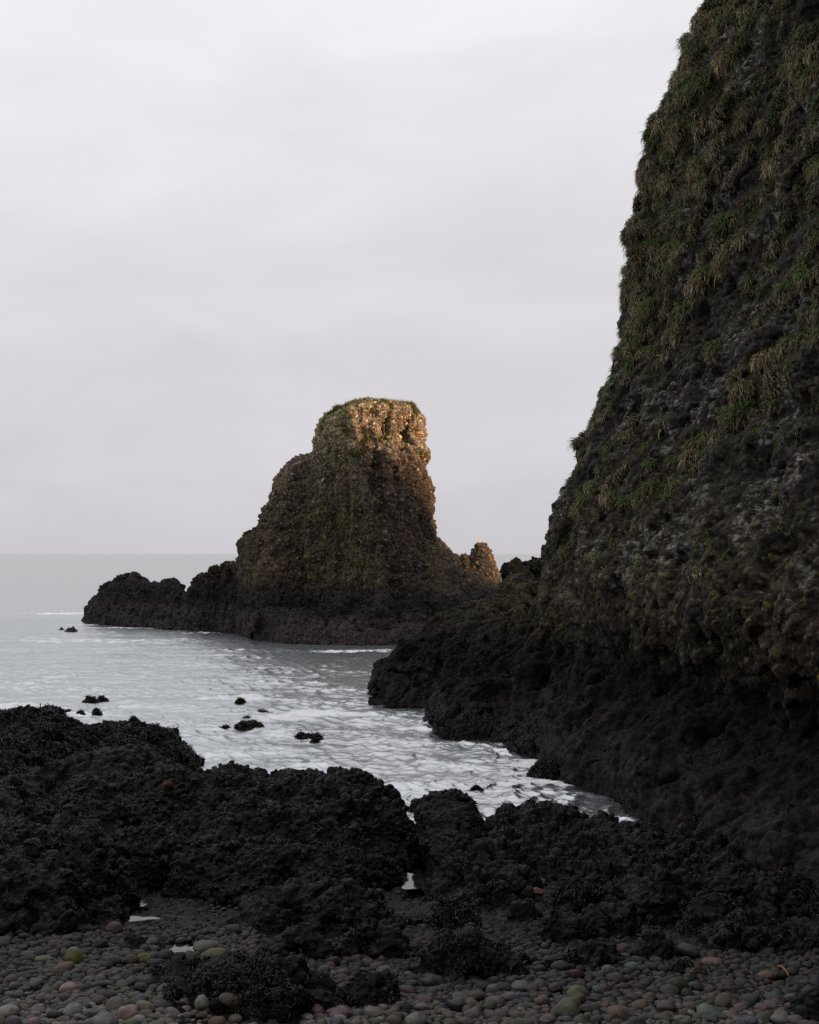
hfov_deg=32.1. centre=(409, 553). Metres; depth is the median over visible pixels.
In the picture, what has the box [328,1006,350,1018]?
pebble
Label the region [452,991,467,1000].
pebble
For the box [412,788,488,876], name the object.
boulder
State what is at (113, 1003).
pebble
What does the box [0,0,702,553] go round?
sky
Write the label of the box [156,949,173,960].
pebble
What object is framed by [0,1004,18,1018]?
pebble
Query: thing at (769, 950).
pebble
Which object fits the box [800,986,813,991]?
pebble
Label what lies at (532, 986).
pebble
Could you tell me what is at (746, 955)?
pebble
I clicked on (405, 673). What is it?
rock ledge
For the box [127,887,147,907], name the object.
tide pool
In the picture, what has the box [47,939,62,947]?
pebble
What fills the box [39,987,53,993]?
pebble
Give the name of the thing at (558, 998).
pebble
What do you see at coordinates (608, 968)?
pebble
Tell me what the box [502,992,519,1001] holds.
pebble
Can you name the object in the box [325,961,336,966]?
pebble
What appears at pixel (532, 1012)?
pebble
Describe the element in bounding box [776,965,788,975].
kelp stalk
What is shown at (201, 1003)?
pebble
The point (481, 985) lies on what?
pebble
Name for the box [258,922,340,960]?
rock outcrop
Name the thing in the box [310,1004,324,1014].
pebble
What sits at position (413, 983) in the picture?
pebble
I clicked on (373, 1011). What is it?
pebble
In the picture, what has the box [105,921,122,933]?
pebble
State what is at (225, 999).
pebble
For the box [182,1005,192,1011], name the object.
pebble
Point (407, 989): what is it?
pebble
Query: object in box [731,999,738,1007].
pebble
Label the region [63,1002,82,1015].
pebble
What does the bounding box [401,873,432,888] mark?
tide pool
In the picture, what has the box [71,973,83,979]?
pebble
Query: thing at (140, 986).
pebble
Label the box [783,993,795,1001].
pebble
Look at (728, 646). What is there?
cliff
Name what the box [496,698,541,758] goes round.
rock ledge
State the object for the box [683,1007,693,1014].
pebble
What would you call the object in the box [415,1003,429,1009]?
pebble
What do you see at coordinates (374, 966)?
pebble
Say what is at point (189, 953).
pebble
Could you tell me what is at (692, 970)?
kelp stalk
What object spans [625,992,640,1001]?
pebble
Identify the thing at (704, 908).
rock outcrop
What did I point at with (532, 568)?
rock outcrop
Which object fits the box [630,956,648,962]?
pebble
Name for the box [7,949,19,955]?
pebble
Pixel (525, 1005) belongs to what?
pebble
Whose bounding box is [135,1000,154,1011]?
pebble
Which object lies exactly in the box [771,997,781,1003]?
pebble
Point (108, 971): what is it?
pebble
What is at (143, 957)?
pebble
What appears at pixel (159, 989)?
pebble
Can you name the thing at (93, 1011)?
pebble
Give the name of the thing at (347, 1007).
pebble
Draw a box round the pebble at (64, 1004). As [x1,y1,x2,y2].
[59,999,74,1007]
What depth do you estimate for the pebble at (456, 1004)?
13.09 m
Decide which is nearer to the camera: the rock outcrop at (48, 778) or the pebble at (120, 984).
the pebble at (120, 984)
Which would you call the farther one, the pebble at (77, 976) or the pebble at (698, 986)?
the pebble at (77, 976)
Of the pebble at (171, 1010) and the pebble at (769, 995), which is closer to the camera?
the pebble at (171, 1010)
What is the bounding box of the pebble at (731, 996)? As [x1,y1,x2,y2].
[715,992,738,1000]
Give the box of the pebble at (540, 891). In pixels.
[533,887,543,895]
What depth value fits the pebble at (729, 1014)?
12.84 m
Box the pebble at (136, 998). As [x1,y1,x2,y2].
[129,994,148,1004]
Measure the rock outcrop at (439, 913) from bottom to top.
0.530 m
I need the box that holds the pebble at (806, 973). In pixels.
[801,970,815,975]
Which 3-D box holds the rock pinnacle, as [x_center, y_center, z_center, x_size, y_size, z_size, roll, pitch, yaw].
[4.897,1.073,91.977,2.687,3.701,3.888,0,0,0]
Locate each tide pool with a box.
[123,916,160,920]
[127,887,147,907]
[168,944,193,951]
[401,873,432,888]
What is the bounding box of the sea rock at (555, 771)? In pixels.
[529,761,559,780]
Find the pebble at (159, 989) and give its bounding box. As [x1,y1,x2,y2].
[156,983,167,994]
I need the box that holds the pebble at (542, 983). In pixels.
[533,979,548,987]
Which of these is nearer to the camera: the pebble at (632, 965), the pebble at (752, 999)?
the pebble at (752, 999)
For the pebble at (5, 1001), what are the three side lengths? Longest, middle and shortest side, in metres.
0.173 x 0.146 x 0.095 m
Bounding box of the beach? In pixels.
[0,868,818,1023]
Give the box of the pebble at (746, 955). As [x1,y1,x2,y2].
[741,952,752,958]
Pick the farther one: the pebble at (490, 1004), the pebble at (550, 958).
the pebble at (550, 958)
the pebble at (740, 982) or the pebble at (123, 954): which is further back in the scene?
the pebble at (123, 954)
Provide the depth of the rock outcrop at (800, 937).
15.81 m
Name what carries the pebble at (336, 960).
on the beach
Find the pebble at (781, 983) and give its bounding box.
[772,980,784,985]
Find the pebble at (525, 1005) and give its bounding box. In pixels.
[516,1003,530,1009]
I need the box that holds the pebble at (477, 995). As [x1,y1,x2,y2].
[467,990,485,1000]
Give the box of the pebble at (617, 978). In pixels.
[607,973,625,983]
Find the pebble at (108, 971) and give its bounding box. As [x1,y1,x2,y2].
[99,969,113,974]
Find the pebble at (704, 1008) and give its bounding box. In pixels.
[697,1003,721,1015]
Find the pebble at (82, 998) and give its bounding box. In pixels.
[76,997,89,1000]
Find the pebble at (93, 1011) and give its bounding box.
[81,1008,99,1015]
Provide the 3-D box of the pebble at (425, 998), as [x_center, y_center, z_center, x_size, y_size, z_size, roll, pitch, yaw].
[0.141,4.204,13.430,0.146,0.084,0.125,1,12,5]
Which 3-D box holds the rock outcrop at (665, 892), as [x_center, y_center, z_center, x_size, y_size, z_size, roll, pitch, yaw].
[3.275,4.385,17.692,1.109,0.987,0.923,0,0,0]
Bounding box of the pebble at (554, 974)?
[547,972,560,976]
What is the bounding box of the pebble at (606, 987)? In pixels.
[599,983,610,991]
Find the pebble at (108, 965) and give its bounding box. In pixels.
[100,962,113,969]
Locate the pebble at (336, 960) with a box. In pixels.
[324,956,341,965]
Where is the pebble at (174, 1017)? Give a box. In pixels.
[168,1014,178,1020]
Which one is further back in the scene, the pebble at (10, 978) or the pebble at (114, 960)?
the pebble at (114, 960)
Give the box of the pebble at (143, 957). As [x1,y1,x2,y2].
[137,953,151,963]
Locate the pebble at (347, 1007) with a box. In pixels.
[336,1005,352,1010]
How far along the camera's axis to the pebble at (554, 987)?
13.81 m
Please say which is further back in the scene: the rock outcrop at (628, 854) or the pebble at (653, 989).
the rock outcrop at (628, 854)
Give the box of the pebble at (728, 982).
[721,980,734,985]
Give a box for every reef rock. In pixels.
[81,571,185,629]
[168,560,240,634]
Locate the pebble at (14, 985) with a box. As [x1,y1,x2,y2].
[8,981,22,990]
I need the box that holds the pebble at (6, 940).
[0,936,11,945]
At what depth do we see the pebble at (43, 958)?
15.16 m
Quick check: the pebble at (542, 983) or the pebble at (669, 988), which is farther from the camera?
the pebble at (542, 983)
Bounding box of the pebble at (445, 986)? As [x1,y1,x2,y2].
[439,984,448,990]
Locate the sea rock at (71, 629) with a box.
[65,626,77,631]
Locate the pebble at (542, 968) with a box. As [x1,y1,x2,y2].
[532,965,546,971]
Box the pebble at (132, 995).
[128,991,140,998]
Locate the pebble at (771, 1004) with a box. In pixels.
[762,1000,777,1009]
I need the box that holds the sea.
[0,554,643,822]
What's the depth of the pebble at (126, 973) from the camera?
14.47 m
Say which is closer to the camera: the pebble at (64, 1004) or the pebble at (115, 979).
the pebble at (64, 1004)
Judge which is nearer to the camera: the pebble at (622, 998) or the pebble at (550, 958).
the pebble at (622, 998)
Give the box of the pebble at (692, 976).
[683,973,695,980]
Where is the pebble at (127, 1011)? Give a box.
[117,1004,138,1019]
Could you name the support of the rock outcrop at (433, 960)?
on the beach
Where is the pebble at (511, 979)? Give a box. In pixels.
[504,976,517,983]
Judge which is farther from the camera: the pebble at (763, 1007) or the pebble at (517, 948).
the pebble at (517, 948)
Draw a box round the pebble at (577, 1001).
[560,997,580,1007]
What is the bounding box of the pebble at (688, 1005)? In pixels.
[681,1002,696,1010]
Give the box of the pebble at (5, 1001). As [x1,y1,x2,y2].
[2,998,19,1004]
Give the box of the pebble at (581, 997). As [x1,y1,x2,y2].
[572,993,585,1004]
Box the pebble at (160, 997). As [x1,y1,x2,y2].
[152,995,162,999]
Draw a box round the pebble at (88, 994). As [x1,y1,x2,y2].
[83,991,94,997]
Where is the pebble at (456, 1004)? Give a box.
[449,998,466,1010]
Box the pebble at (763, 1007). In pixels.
[754,1003,768,1011]
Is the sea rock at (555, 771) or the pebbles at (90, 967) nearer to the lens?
the pebbles at (90, 967)
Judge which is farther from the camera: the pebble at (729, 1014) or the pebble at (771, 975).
the pebble at (771, 975)
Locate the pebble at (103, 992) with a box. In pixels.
[96,989,107,996]
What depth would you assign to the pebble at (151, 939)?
16.15 m
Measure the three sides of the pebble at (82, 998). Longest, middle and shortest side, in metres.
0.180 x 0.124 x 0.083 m
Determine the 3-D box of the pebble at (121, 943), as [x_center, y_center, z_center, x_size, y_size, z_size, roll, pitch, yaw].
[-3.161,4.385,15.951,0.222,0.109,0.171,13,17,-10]
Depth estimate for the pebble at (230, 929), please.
16.69 m
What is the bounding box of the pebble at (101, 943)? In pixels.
[95,939,108,948]
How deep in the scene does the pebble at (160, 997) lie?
13.44 m
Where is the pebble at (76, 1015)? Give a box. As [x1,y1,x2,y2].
[73,1013,85,1018]
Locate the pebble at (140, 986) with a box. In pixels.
[134,982,147,992]
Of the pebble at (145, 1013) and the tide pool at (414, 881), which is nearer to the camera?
the pebble at (145, 1013)
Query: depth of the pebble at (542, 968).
14.74 m
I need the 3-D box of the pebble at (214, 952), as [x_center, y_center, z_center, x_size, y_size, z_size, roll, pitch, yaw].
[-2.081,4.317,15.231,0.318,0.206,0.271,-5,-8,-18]
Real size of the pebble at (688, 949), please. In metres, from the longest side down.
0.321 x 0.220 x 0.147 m
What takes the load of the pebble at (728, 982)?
on the beach
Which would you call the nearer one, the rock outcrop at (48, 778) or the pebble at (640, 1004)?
the pebble at (640, 1004)
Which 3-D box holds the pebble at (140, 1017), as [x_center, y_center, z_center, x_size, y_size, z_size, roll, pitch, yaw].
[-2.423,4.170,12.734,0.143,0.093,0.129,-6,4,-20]
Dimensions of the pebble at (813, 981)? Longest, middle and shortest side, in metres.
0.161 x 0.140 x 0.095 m
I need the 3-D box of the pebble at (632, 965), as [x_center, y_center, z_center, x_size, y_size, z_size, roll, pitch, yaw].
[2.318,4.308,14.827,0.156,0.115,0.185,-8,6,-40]
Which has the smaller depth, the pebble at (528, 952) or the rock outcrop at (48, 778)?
the pebble at (528, 952)
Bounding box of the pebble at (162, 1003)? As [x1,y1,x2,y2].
[154,999,169,1008]
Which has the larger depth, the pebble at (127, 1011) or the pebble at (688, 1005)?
the pebble at (688, 1005)
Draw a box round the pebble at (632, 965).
[624,962,638,970]
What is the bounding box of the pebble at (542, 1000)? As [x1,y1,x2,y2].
[534,995,549,1005]
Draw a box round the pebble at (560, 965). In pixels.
[550,960,569,970]
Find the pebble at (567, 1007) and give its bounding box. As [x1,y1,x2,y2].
[550,999,579,1017]
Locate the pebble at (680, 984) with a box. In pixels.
[666,977,687,991]
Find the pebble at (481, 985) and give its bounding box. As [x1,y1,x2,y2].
[475,981,487,989]
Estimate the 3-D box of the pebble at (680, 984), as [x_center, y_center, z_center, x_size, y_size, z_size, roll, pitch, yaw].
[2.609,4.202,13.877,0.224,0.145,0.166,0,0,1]
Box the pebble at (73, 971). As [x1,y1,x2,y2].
[69,968,80,975]
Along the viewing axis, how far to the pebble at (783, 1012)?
12.88 m
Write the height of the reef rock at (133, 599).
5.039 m
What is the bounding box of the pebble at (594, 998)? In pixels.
[590,996,601,1001]
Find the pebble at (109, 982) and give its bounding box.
[103,980,113,984]
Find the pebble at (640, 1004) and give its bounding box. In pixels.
[630,999,647,1009]
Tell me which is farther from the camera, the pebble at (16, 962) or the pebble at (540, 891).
the pebble at (540, 891)
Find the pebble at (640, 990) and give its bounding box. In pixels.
[632,989,646,993]
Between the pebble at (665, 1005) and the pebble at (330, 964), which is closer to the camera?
the pebble at (665, 1005)
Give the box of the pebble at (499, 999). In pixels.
[484,995,504,1004]
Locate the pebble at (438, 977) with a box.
[427,974,444,981]
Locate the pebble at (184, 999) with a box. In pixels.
[179,996,188,1002]
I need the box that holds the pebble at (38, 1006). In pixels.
[30,1004,43,1008]
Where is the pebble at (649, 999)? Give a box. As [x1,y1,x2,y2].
[643,996,654,1003]
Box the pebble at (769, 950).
[756,947,774,953]
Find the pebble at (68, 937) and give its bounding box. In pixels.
[61,934,73,940]
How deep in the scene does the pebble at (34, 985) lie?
13.88 m
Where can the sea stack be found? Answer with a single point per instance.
(341, 543)
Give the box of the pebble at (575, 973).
[568,969,584,978]
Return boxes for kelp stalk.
[690,967,705,973]
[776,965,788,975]
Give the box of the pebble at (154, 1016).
[146,1013,159,1019]
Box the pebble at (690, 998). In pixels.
[683,996,697,1001]
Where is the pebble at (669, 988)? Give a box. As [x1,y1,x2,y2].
[660,984,678,994]
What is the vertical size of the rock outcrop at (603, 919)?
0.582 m
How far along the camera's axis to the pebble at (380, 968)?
14.24 m
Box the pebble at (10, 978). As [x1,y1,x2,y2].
[3,974,17,982]
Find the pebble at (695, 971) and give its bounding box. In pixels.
[684,967,703,978]
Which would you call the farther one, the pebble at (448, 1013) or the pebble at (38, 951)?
the pebble at (38, 951)
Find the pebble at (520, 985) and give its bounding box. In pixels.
[511,980,529,992]
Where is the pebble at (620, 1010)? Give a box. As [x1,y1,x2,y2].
[606,1005,631,1016]
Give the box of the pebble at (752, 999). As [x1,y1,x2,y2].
[740,993,759,1005]
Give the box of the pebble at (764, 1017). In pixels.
[755,1012,773,1023]
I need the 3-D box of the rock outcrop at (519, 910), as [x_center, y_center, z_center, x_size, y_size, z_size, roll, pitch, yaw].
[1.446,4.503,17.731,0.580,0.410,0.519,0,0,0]
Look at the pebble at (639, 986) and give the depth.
13.90 m
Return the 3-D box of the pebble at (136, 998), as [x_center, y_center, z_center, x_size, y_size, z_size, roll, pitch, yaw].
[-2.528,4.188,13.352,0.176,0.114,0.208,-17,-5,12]
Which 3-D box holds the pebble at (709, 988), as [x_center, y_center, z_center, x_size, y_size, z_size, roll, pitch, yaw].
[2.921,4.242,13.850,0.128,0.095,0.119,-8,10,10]
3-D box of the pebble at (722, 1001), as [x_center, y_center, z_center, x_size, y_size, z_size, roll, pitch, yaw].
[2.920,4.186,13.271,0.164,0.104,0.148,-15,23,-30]
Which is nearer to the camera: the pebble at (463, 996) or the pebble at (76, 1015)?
the pebble at (76, 1015)
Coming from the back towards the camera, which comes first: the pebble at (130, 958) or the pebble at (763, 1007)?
the pebble at (130, 958)
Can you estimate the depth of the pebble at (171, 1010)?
12.94 m
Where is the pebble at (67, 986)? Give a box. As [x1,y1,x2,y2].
[58,982,76,993]
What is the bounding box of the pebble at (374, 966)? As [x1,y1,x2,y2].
[370,962,382,970]
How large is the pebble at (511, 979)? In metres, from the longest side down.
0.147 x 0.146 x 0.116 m
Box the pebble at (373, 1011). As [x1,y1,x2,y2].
[364,1006,383,1017]
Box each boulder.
[124,932,147,949]
[154,940,167,950]
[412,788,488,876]
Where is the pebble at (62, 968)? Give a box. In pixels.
[53,961,74,974]
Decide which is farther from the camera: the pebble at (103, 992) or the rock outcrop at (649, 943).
the rock outcrop at (649, 943)
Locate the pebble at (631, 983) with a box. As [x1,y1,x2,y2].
[627,980,637,988]
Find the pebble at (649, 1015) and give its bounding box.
[646,1012,658,1019]
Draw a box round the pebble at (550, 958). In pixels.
[542,956,556,963]
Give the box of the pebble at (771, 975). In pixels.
[757,970,776,980]
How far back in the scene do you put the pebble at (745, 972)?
14.53 m
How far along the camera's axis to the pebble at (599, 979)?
14.23 m
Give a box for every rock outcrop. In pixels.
[0,704,204,779]
[0,775,41,818]
[0,803,140,936]
[21,743,192,801]
[28,760,421,908]
[147,950,230,984]
[161,952,344,1021]
[229,876,423,936]
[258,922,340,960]
[334,968,400,1008]
[335,918,427,959]
[402,922,538,981]
[422,836,543,913]
[423,899,476,929]
[484,800,818,889]
[485,880,518,906]
[492,572,539,599]
[499,556,542,583]
[506,898,543,921]
[527,909,588,945]
[541,875,639,912]
[544,940,618,969]
[579,897,641,938]
[629,929,681,959]
[636,865,702,926]
[676,890,733,936]
[694,869,818,920]
[699,908,818,956]
[787,985,818,1020]
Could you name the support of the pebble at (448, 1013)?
on the beach
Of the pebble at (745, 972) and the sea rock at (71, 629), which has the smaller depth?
the pebble at (745, 972)
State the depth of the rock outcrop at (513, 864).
19.73 m
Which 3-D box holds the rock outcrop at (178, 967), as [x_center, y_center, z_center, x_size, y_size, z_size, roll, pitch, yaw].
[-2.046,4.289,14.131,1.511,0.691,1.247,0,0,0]
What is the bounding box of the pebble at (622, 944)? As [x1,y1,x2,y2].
[617,943,631,948]
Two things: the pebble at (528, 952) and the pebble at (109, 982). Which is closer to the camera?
the pebble at (109, 982)
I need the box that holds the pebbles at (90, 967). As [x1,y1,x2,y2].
[0,881,818,1023]
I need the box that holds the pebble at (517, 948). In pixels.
[512,946,524,951]
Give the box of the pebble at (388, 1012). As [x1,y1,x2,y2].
[384,1008,399,1016]
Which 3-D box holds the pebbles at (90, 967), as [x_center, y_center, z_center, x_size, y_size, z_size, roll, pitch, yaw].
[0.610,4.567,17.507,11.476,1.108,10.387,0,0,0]
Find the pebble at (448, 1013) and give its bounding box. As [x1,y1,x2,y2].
[441,1011,455,1015]
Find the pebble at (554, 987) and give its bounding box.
[548,982,562,992]
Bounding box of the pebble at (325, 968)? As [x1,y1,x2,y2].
[318,965,329,971]
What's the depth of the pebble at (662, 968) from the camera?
14.69 m
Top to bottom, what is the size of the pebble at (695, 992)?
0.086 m
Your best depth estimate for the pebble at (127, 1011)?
12.83 m
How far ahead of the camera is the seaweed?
17.28 m
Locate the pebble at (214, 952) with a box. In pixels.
[201,948,224,957]
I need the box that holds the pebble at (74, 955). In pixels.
[64,947,82,963]
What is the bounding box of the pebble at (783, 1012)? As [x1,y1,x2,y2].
[774,1009,788,1017]
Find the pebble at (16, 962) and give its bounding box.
[9,960,25,965]
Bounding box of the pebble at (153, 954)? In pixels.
[149,952,156,958]
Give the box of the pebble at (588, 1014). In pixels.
[584,1012,593,1017]
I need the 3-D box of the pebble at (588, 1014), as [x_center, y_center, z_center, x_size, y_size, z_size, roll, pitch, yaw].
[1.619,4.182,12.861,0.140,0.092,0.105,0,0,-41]
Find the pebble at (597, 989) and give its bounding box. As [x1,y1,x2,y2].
[592,985,604,993]
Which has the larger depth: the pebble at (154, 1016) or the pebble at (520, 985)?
the pebble at (520, 985)
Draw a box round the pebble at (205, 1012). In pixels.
[199,1008,209,1014]
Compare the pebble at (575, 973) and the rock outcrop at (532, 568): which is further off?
the rock outcrop at (532, 568)
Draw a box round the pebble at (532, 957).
[529,955,537,961]
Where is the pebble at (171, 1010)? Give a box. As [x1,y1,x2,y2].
[164,1007,180,1014]
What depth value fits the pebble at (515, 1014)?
12.78 m
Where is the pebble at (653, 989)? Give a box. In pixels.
[646,986,660,992]
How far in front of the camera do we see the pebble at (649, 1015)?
12.79 m
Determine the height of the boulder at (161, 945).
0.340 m
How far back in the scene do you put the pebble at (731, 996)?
13.40 m
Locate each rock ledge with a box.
[367,593,535,708]
[423,645,515,742]
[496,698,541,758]
[602,730,771,830]
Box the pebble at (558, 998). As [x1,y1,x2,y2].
[554,995,568,1002]
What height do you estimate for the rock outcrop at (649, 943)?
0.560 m
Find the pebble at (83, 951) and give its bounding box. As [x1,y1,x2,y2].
[80,949,88,954]
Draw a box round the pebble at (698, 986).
[690,982,704,991]
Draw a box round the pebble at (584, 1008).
[579,1004,600,1012]
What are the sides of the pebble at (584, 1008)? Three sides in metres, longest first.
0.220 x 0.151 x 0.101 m
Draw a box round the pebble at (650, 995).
[641,994,655,999]
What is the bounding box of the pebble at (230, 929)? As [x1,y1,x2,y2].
[225,924,241,935]
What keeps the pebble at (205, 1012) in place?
on the beach
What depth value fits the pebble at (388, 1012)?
12.93 m
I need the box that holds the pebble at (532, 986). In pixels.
[526,983,539,991]
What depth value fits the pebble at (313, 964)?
14.79 m
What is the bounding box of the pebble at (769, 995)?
[765,992,783,999]
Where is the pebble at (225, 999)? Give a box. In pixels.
[219,993,242,1006]
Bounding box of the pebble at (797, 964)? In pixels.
[787,961,803,971]
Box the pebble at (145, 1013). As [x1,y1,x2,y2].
[138,1009,153,1017]
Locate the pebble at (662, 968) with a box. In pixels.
[657,965,668,972]
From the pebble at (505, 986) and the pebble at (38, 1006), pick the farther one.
the pebble at (505, 986)
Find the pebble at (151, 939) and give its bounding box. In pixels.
[145,937,158,943]
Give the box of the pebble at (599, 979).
[594,976,607,982]
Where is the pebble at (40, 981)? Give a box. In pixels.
[30,978,43,984]
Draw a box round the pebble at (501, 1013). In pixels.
[494,1009,508,1017]
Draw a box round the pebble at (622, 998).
[617,996,628,1000]
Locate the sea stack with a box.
[235,396,499,645]
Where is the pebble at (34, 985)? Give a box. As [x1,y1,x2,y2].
[26,981,40,990]
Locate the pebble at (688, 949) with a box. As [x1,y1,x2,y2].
[676,943,700,957]
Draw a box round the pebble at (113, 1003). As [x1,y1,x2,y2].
[105,997,125,1011]
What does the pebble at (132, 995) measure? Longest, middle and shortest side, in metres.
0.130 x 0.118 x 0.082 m
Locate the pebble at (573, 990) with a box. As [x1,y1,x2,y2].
[566,985,587,995]
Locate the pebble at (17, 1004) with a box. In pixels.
[8,1002,20,1011]
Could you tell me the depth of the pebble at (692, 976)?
14.33 m
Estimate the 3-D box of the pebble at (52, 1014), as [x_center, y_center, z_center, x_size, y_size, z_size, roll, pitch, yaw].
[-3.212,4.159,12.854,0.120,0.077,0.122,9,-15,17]
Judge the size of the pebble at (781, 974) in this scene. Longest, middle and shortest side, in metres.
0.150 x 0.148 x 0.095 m
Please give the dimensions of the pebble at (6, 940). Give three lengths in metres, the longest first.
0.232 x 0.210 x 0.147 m
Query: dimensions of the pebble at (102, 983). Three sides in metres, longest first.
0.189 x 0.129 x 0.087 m
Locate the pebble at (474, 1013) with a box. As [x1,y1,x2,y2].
[462,1008,482,1018]
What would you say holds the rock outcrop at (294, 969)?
on the beach
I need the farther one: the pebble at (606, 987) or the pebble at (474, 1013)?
the pebble at (606, 987)
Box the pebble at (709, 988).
[703,985,716,992]
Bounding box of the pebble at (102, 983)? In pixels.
[92,980,106,987]
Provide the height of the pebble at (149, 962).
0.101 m
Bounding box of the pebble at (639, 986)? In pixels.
[632,983,645,989]
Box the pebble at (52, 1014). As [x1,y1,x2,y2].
[46,1010,60,1017]
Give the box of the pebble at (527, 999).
[520,997,533,1002]
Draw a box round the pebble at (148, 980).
[134,975,155,986]
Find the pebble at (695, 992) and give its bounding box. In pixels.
[693,990,702,995]
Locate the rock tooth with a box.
[454,553,470,571]
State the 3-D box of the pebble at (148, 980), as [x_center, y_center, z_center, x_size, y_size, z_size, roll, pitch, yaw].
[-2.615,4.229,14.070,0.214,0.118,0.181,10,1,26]
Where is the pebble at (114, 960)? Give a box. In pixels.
[104,955,121,965]
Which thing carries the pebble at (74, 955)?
on the beach
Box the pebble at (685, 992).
[681,988,693,996]
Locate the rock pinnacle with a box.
[469,542,501,581]
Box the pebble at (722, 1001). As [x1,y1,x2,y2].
[714,996,731,1008]
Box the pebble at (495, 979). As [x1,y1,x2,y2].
[488,976,500,982]
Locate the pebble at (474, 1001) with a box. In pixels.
[467,999,477,1005]
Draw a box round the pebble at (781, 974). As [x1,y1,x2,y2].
[775,970,787,979]
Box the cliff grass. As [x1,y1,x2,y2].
[546,0,818,607]
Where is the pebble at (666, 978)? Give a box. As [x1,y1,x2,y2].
[662,975,674,981]
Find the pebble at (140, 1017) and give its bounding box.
[132,1014,145,1022]
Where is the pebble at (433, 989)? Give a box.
[426,987,437,993]
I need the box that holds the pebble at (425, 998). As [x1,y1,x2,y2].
[417,994,431,1002]
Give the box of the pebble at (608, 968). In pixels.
[601,965,615,971]
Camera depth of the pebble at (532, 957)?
15.08 m
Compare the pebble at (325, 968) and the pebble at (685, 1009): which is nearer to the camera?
the pebble at (685, 1009)
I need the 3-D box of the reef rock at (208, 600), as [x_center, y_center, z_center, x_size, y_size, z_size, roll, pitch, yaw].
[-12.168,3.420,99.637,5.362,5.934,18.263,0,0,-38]
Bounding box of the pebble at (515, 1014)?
[510,1011,523,1018]
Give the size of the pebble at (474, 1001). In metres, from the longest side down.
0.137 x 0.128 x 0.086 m
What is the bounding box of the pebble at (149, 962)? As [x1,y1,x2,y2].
[146,958,159,966]
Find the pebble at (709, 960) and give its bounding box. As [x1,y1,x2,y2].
[700,957,721,963]
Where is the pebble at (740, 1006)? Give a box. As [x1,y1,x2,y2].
[733,1003,746,1010]
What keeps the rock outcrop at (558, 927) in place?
on the beach
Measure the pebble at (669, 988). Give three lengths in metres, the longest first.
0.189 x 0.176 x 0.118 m
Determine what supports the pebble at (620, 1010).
on the beach
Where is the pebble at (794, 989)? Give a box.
[788,986,799,992]
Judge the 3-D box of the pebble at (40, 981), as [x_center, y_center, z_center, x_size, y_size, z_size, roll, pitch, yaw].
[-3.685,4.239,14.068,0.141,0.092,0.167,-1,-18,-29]
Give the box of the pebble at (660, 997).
[656,994,667,1000]
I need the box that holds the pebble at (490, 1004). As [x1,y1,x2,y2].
[483,1001,495,1009]
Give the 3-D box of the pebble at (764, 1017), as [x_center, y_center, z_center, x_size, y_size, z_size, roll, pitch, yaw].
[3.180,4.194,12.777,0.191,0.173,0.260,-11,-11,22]
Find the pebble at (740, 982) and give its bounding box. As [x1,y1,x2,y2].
[734,978,752,988]
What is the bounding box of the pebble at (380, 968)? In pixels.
[376,966,394,977]
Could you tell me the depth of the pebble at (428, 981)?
14.04 m
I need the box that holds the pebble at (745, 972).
[736,969,749,975]
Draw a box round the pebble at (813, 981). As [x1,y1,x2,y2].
[809,978,818,985]
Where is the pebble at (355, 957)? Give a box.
[350,954,362,961]
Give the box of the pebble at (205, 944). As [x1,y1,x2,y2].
[193,940,215,950]
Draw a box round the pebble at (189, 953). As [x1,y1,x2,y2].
[185,950,195,958]
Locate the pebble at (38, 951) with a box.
[34,947,46,955]
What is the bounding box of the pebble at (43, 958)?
[34,955,53,962]
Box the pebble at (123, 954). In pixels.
[118,951,136,956]
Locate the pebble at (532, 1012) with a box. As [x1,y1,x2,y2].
[526,1009,540,1015]
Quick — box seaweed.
[0,695,818,1022]
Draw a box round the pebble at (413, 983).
[404,979,418,986]
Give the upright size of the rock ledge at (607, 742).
2.667 m
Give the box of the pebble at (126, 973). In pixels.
[120,970,133,977]
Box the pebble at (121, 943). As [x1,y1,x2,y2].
[117,939,126,947]
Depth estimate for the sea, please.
56.92 m
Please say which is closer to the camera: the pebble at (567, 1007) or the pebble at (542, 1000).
the pebble at (567, 1007)
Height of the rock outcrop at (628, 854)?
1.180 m
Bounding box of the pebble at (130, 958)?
[123,954,138,964]
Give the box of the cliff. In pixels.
[500,0,818,885]
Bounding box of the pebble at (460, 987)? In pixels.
[454,984,464,990]
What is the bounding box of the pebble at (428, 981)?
[421,976,437,986]
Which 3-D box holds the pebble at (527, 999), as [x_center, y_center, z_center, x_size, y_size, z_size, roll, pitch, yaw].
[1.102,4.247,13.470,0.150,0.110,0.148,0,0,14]
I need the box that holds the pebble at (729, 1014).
[725,1011,738,1019]
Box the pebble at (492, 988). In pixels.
[485,984,500,992]
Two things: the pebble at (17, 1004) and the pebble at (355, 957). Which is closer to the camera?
the pebble at (17, 1004)
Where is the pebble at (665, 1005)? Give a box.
[656,999,676,1012]
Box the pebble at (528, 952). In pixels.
[524,950,532,954]
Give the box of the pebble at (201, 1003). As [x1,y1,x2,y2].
[194,995,208,1010]
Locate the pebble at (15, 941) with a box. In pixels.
[11,938,21,944]
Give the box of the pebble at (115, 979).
[111,976,122,983]
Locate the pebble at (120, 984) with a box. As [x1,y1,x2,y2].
[115,979,127,989]
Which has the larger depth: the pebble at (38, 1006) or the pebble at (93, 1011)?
the pebble at (38, 1006)
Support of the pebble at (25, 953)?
on the beach
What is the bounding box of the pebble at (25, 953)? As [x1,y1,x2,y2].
[19,950,33,956]
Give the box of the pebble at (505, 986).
[499,983,511,990]
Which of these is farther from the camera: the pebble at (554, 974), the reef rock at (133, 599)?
the reef rock at (133, 599)
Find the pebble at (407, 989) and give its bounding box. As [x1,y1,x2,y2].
[400,985,416,993]
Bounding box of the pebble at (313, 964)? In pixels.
[307,960,318,968]

